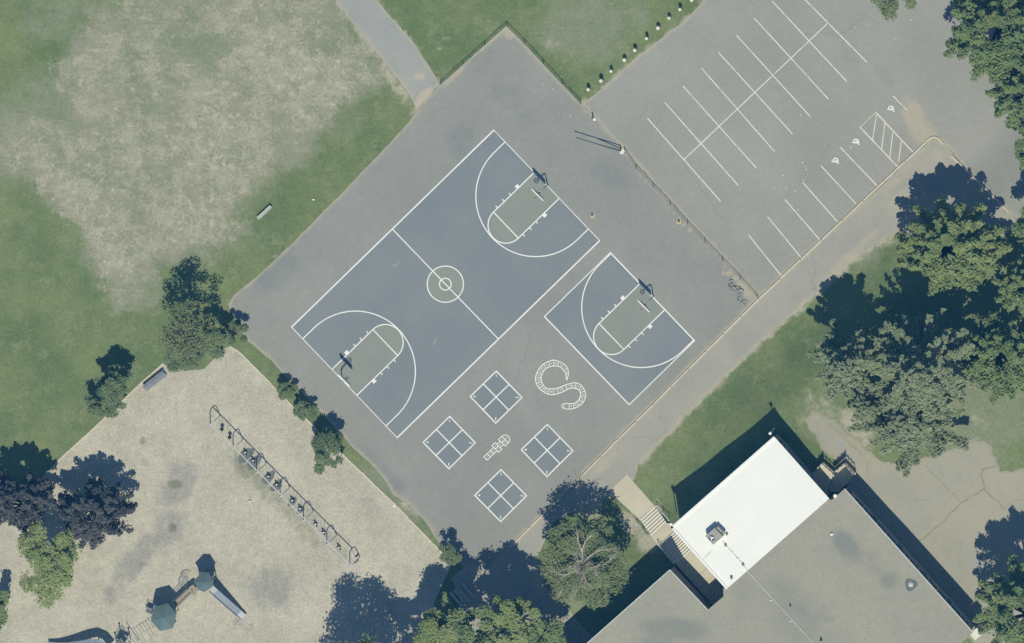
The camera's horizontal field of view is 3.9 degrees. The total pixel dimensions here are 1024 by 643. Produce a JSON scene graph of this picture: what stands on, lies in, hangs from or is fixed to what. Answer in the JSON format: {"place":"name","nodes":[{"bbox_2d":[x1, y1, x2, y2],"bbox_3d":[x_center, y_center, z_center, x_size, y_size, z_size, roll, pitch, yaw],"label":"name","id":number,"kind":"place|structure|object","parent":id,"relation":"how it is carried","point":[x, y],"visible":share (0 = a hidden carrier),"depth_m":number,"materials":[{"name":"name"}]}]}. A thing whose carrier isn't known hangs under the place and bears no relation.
{"place":"outdoors","nodes":[
{"label":"outdoors","id":0,"kind":"place"},
{"bbox_2d":[0,346,449,642],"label":"playground ground","id":1,"kind":"structure","parent":0,"point":[166,455],"depth_m":1505.59,"materials":[{"name":"beige sand"}]},
{"bbox_2d":[0,590,8,632],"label":"shrub","id":2,"kind":"object","parent":1,"relation":"on","point":[4,600],"visible":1,"depth_m":1505.12,"materials":[{"name":"green plant"}]},
{"bbox_2d":[0,469,56,532],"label":"tree","id":3,"kind":"object","parent":1,"relation":"on","point":[31,497],"visible":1,"depth_m":1501.26,"materials":[{"name":"purple plant"}]},
{"bbox_2d":[15,520,81,609],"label":"tree","id":4,"kind":"object","parent":1,"relation":"on","point":[57,574],"visible":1,"depth_m":1501.52,"materials":[{"name":"green plant"}]},
{"bbox_2d":[54,477,137,549],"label":"tree","id":5,"kind":"object","parent":1,"relation":"on","point":[107,508],"visible":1,"depth_m":1501.25,"materials":[{"name":"purple plant"}]},
{"bbox_2d":[48,570,245,642],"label":"playground structure","id":6,"kind":"object","parent":1,"relation":"on","point":[163,616],"visible":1,"depth_m":1504.87,"materials":[{"name":"green paint"}]},
{"bbox_2d":[142,371,166,391],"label":"bench","id":7,"kind":"object","parent":1,"relation":"on","point":[162,374],"visible":1,"depth_m":1504.43,"materials":[{"name":"metal"}]},
{"bbox_2d":[239,448,253,463],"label":"rubber mat","id":8,"kind":"object","parent":1,"relation":"on","point":[250,451],"visible":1,"depth_m":1504.69,"materials":[{"name":"grey rubber"}]},
{"bbox_2d":[247,456,261,469],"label":"rubber mat","id":9,"kind":"object","parent":1,"relation":"on","point":[257,459],"visible":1,"depth_m":1504.68,"materials":[{"name":"grey rubber"}]},
{"bbox_2d":[261,471,274,483],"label":"rubber mat","id":10,"kind":"object","parent":1,"relation":"on","point":[270,474],"visible":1,"depth_m":1504.68,"materials":[{"name":"grey rubber"}]},
{"bbox_2d":[270,479,282,490],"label":"rubber mat","id":11,"kind":"object","parent":1,"relation":"on","point":[279,482],"visible":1,"depth_m":1504.67,"materials":[{"name":"grey rubber"}]},
{"bbox_2d":[208,415,359,568],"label":"swing set","id":12,"kind":"object","parent":1,"relation":"on","point":[283,497],"visible":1,"depth_m":1501.55,"materials":[{"name":"metal"}]},
{"bbox_2d":[287,497,296,505],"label":"rubber mat","id":13,"kind":"object","parent":1,"relation":"on","point":[291,502],"visible":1,"depth_m":1504.67,"materials":[{"name":"grey rubber"}]},
{"bbox_2d":[337,633,379,642],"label":"tree","id":14,"kind":"object","parent":1,"relation":"on","point":[366,640],"visible":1,"depth_m":1494.43,"materials":[{"name":"green plant"}]},
{"bbox_2d":[0,0,1023,642],"bbox_3d":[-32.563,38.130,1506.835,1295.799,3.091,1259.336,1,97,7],"label":"ground","id":15,"kind":"structure","parent":0,"point":[142,188],"depth_m":1501.23,"materials":[{"name":"green plant"}]},
{"bbox_2d":[84,395,126,418],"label":"tree","id":16,"kind":"object","parent":15,"relation":"on","point":[95,406],"visible":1,"depth_m":1502.64,"materials":[{"name":"green plant"}]},
{"bbox_2d":[54,363,163,463],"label":"timber edging","id":17,"kind":"object","parent":15,"relation":"on","point":[94,427],"visible":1,"depth_m":1506.01,"materials":[{"name":"brown wood"}]},
{"bbox_2d":[93,364,133,405],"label":"tree","id":18,"kind":"object","parent":15,"relation":"on","point":[112,389],"visible":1,"depth_m":1500.58,"materials":[{"name":"green plant"}]},
{"bbox_2d":[162,337,205,372],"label":"tree","id":19,"kind":"object","parent":15,"relation":"on","point":[174,366],"visible":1,"depth_m":1500.26,"materials":[{"name":"green plant"}]},
{"bbox_2d":[155,296,222,362],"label":"tree","id":20,"kind":"object","parent":15,"relation":"on","point":[188,336],"visible":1,"depth_m":1495.28,"materials":[{"name":"green plant"}]},
{"bbox_2d":[196,326,231,360],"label":"shrub","id":21,"kind":"object","parent":15,"relation":"on","point":[223,334],"visible":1,"depth_m":1499.56,"materials":[{"name":"green plant"}]},
{"bbox_2d":[225,319,248,344],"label":"shrub","id":22,"kind":"object","parent":15,"relation":"on","point":[236,325],"visible":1,"depth_m":1501.21,"materials":[{"name":"green plant"}]},
{"bbox_2d":[256,205,271,219],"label":"bench","id":23,"kind":"object","parent":15,"relation":"on","point":[264,212],"visible":1,"depth_m":1501.22,"materials":[{"name":"grey wood"}]},
{"bbox_2d":[276,381,297,399],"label":"shrub","id":24,"kind":"object","parent":15,"relation":"on","point":[285,387],"visible":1,"depth_m":1501.70,"materials":[{"name":"green plant"}]},
{"bbox_2d":[293,400,317,420],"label":"shrub","id":25,"kind":"object","parent":15,"relation":"on","point":[301,408],"visible":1,"depth_m":1501.49,"materials":[{"name":"green plant"}]},
{"bbox_2d":[311,426,345,476],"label":"shrub","id":26,"kind":"object","parent":15,"relation":"on","point":[330,440],"visible":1,"depth_m":1500.28,"materials":[{"name":"green plant"}]},
{"bbox_2d":[230,346,441,552],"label":"timber edging","id":27,"kind":"object","parent":15,"relation":"on","point":[308,421],"visible":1,"depth_m":1503.46,"materials":[{"name":"brown wood"}]},
{"bbox_2d":[336,0,439,108],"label":"footpath","id":28,"kind":"structure","parent":15,"relation":"on","point":[389,40],"depth_m":1498.25,"materials":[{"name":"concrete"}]},
{"bbox_2d":[412,607,475,642],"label":"tree","id":29,"kind":"object","parent":15,"relation":"on","point":[430,624],"visible":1,"depth_m":1494.98,"materials":[{"name":"green plant"}]},
{"bbox_2d":[438,543,462,565],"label":"shrub","id":30,"kind":"object","parent":15,"relation":"on","point":[452,558],"visible":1,"depth_m":1500.55,"materials":[{"name":"green plant"}]},
{"bbox_2d":[437,602,503,642],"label":"tree","id":31,"kind":"object","parent":15,"relation":"on","point":[464,632],"visible":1,"depth_m":1493.13,"materials":[{"name":"green plant"}]},
{"bbox_2d":[228,27,758,570],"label":"playground court","id":32,"kind":"object","parent":15,"relation":"on","point":[514,93],"visible":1,"depth_m":1499.96,"materials":[{"name":"asphalt"}]},
{"bbox_2d":[291,130,599,437],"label":"basketball court","id":33,"kind":"object","parent":32,"relation":"on","point":[438,290],"visible":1,"depth_m":1500.34,"materials":[{"name":"blue paint"}]},
{"bbox_2d":[338,373,350,386],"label":"basketball hoop","id":34,"kind":"object","parent":33,"relation":"on","point":[344,379],"visible":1,"depth_m":1499.03,"materials":[{"name":"metal"}]},
{"bbox_2d":[531,185,547,200],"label":"basketball hoop","id":35,"kind":"object","parent":33,"relation":"on","point":[537,194],"visible":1,"depth_m":1494.85,"materials":[{"name":"metal"}]},
{"bbox_2d":[422,416,475,468],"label":"four square court","id":36,"kind":"object","parent":32,"relation":"on","point":[449,442],"visible":1,"depth_m":1502.13,"materials":[{"name":"blue paint"}]},
{"bbox_2d":[469,370,522,423],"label":"four square court","id":37,"kind":"object","parent":32,"relation":"on","point":[495,396],"visible":1,"depth_m":1501.04,"materials":[{"name":"blue paint"}]},
{"bbox_2d":[484,435,509,459],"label":"hopscotch","id":38,"kind":"object","parent":32,"relation":"on","point":[497,446],"visible":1,"depth_m":1501.59,"materials":[{"name":"white paint"}]},
{"bbox_2d":[474,469,526,521],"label":"four square court","id":39,"kind":"object","parent":32,"relation":"on","point":[500,495],"visible":1,"depth_m":1502.13,"materials":[{"name":"blue paint"}]},
{"bbox_2d":[440,25,580,103],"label":"chain link fence","id":40,"kind":"object","parent":32,"relation":"on","point":[561,83],"visible":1,"depth_m":1495.94,"materials":[{"name":"metal"}]},
{"bbox_2d":[521,424,573,476],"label":"four square court","id":41,"kind":"object","parent":32,"relation":"on","point":[547,450],"visible":1,"depth_m":1501.05,"materials":[{"name":"blue paint"}]},
{"bbox_2d":[535,360,585,409],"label":"letter snake","id":42,"kind":"object","parent":32,"relation":"on","point":[561,386],"visible":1,"depth_m":1500.13,"materials":[{"name":"white paint"}]},
{"bbox_2d":[575,137,624,153],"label":"barrier gate","id":43,"kind":"structure","parent":32,"relation":"on","point":[621,151],"depth_m":1495.93,"materials":[{"name":"white metal"}]},
{"bbox_2d":[544,252,694,404],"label":"basketball court","id":44,"kind":"object","parent":32,"relation":"on","point":[616,338],"visible":1,"depth_m":1498.80,"materials":[{"name":"blue paint"}]},
{"bbox_2d":[638,296,653,311],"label":"basketball hoop","id":45,"kind":"object","parent":44,"relation":"on","point":[644,305],"visible":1,"depth_m":1495.06,"materials":[{"name":"metal"}]},
{"bbox_2d":[624,151,757,298],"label":"chain link fence","id":46,"kind":"object","parent":32,"relation":"on","point":[689,227],"visible":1,"depth_m":1495.74,"materials":[{"name":"metal"}]},
{"bbox_2d":[737,293,746,305],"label":"bicycle","id":47,"kind":"object","parent":32,"relation":"on","point":[740,298],"visible":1,"depth_m":1496.79,"materials":[{"name":"metal"}]},
{"bbox_2d":[476,594,548,642],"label":"tree","id":48,"kind":"object","parent":15,"relation":"on","point":[511,612],"visible":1,"depth_m":1492.80,"materials":[{"name":"green plant"}]},
{"bbox_2d":[522,618,565,642],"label":"tree","id":49,"kind":"object","parent":15,"relation":"on","point":[553,632],"visible":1,"depth_m":1493.27,"materials":[{"name":"green plant"}]},
{"bbox_2d":[535,516,634,609],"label":"tree","id":50,"kind":"object","parent":15,"relation":"on","point":[570,543],"visible":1,"depth_m":1494.31,"materials":[{"name":"green plant"}]},
{"bbox_2d":[640,506,666,536],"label":"concrete steps","id":51,"kind":"structure","parent":15,"relation":"on","point":[653,521],"depth_m":1500.00,"materials":[{"name":"beige concrete"}]},
{"bbox_2d":[652,523,673,544],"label":"landing","id":52,"kind":"object","parent":15,"relation":"on","point":[662,534],"visible":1,"depth_m":1499.59,"materials":[{"name":"concrete"}]},
{"bbox_2d":[660,532,691,564],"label":"concrete steps","id":53,"kind":"structure","parent":15,"relation":"on","point":[675,547],"depth_m":1498.69,"materials":[{"name":"beige concrete"}]},
{"bbox_2d":[657,543,674,563],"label":"handrail","id":54,"kind":"object","parent":53,"relation":"on","point":[665,553],"visible":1,"depth_m":1498.29,"materials":[{"name":"metal"}]},
{"bbox_2d":[677,552,723,604],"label":"landing","id":55,"kind":"object","parent":15,"relation":"on","point":[701,576],"visible":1,"depth_m":1498.02,"materials":[{"name":"concrete"}]},
{"bbox_2d":[509,136,1008,547],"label":"kerb","id":56,"kind":"structure","parent":15,"relation":"on","point":[832,229],"depth_m":1496.26,"materials":[{"name":"grey concrete"}]},
{"bbox_2d":[587,427,974,642],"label":"school building","id":57,"kind":"structure","parent":15,"relation":"on","point":[774,511],"depth_m":1492.18,"materials":[{"name":"brick"}]},
{"bbox_2d":[706,526,724,544],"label":"rooftop unit","id":58,"kind":"object","parent":57,"relation":"on","point":[714,535],"visible":1,"depth_m":1491.52,"materials":[{"name":"grey metal"}]},
{"bbox_2d":[722,541,813,642],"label":"roof conduit","id":59,"kind":"object","parent":57,"relation":"on","point":[768,593],"visible":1,"depth_m":1492.72,"materials":[{"name":"metal"}]},
{"bbox_2d":[882,528,890,538],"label":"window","id":60,"kind":"structure","parent":57,"relation":"in","point":[883,529],"depth_m":1493.02,"materials":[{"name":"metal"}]},
{"bbox_2d":[905,579,917,590],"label":"roof drain","id":61,"kind":"object","parent":57,"relation":"on","point":[910,584],"visible":1,"depth_m":1491.00,"materials":[{"name":"white plastic"}]},
{"bbox_2d":[581,0,1023,296],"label":"parking lot","id":62,"kind":"structure","parent":15,"relation":"on","point":[923,81],"depth_m":1494.30,"materials":[{"name":"grey asphalt"}]},
{"bbox_2d":[647,0,912,275],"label":"parking lines","id":63,"kind":"object","parent":62,"relation":"on","point":[783,123],"visible":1,"depth_m":1494.48,"materials":[{"name":"paint"}]},
{"bbox_2d":[812,462,854,491],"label":"entrance landing","id":64,"kind":"object","parent":15,"relation":"on","point":[841,477],"visible":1,"depth_m":1494.58,"materials":[{"name":"concrete"}]},
{"bbox_2d":[805,318,892,401],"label":"tree","id":65,"kind":"object","parent":15,"relation":"on","point":[853,362],"visible":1,"depth_m":1485.56,"materials":[{"name":"green plant"}]},
{"bbox_2d":[849,385,890,425],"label":"tree","id":66,"kind":"object","parent":15,"relation":"on","point":[868,406],"visible":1,"depth_m":1489.94,"materials":[{"name":"green plant"}]},
{"bbox_2d":[870,0,916,20],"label":"tree","id":67,"kind":"object","parent":15,"relation":"on","point":[891,7],"visible":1,"depth_m":1486.49,"materials":[{"name":"green plant"}]},
{"bbox_2d":[847,387,968,478],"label":"tree","id":68,"kind":"object","parent":15,"relation":"on","point":[903,433],"visible":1,"depth_m":1489.02,"materials":[{"name":"green plant"}]},
{"bbox_2d":[873,307,981,429],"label":"tree","id":69,"kind":"object","parent":15,"relation":"on","point":[922,370],"visible":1,"depth_m":1483.67,"materials":[{"name":"green plant"}]},
{"bbox_2d":[894,197,1013,295],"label":"tree","id":70,"kind":"object","parent":15,"relation":"on","point":[942,231],"visible":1,"depth_m":1485.33,"materials":[{"name":"green plant"}]},
{"bbox_2d":[943,0,1023,84],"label":"tree","id":71,"kind":"object","parent":15,"relation":"on","point":[998,57],"visible":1,"depth_m":1480.94,"materials":[{"name":"green plant"}]},
{"bbox_2d":[956,310,1023,405],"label":"tree","id":72,"kind":"object","parent":15,"relation":"on","point":[993,340],"visible":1,"depth_m":1484.83,"materials":[{"name":"green plant"}]},
{"bbox_2d":[972,554,1023,642],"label":"tree","id":73,"kind":"object","parent":15,"relation":"on","point":[1007,601],"visible":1,"depth_m":1484.56,"materials":[{"name":"green plant"}]},
{"bbox_2d":[985,61,1023,130],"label":"tree","id":74,"kind":"object","parent":15,"relation":"on","point":[1005,102],"visible":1,"depth_m":1483.51,"materials":[{"name":"green plant"}]},
{"bbox_2d":[991,253,1023,313],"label":"tree","id":75,"kind":"object","parent":15,"relation":"on","point":[1008,289],"visible":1,"depth_m":1484.26,"materials":[{"name":"green plant"}]},
{"bbox_2d":[1011,206,1023,245],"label":"tree","id":76,"kind":"object","parent":15,"relation":"on","point":[1017,229],"visible":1,"depth_m":1484.25,"materials":[{"name":"green plant"}]},
{"bbox_2d":[1014,120,1023,169],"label":"tree","id":77,"kind":"object","parent":15,"relation":"on","point":[1019,145],"visible":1,"depth_m":1484.51,"materials":[{"name":"green plant"}]},
{"bbox_2d":[609,474,654,519],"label":"concrete path","id":78,"kind":"structure","parent":0,"point":[627,492],"depth_m":1500.54,"materials":[{"name":"beige concrete"}]},
{"bbox_2d":[451,139,1016,642],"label":"path","id":79,"kind":"structure","parent":0,"point":[929,173],"depth_m":1497.64,"materials":[{"name":"concrete"}]},
{"bbox_2d":[449,582,473,606],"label":"picnic table","id":80,"kind":"object","parent":79,"relation":"on","point":[458,593],"visible":1,"depth_m":1503.04,"materials":[{"name":"grey wood"}]},
{"bbox_2d":[805,409,1023,642],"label":"yard pavement","id":81,"kind":"structure","parent":0,"point":[962,550],"depth_m":1495.16,"materials":[{"name":"concrete"}]},
{"bbox_2d":[829,422,1003,540],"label":"crack weeds","id":82,"kind":"object","parent":81,"relation":"on","point":[929,533],"visible":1,"depth_m":1494.84,"materials":[{"name":"green plant"}]},
{"bbox_2d":[971,624,982,639],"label":"chimney stack","id":83,"kind":"object","parent":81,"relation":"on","point":[975,635],"visible":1,"depth_m":1491.34,"materials":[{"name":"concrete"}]}
]}

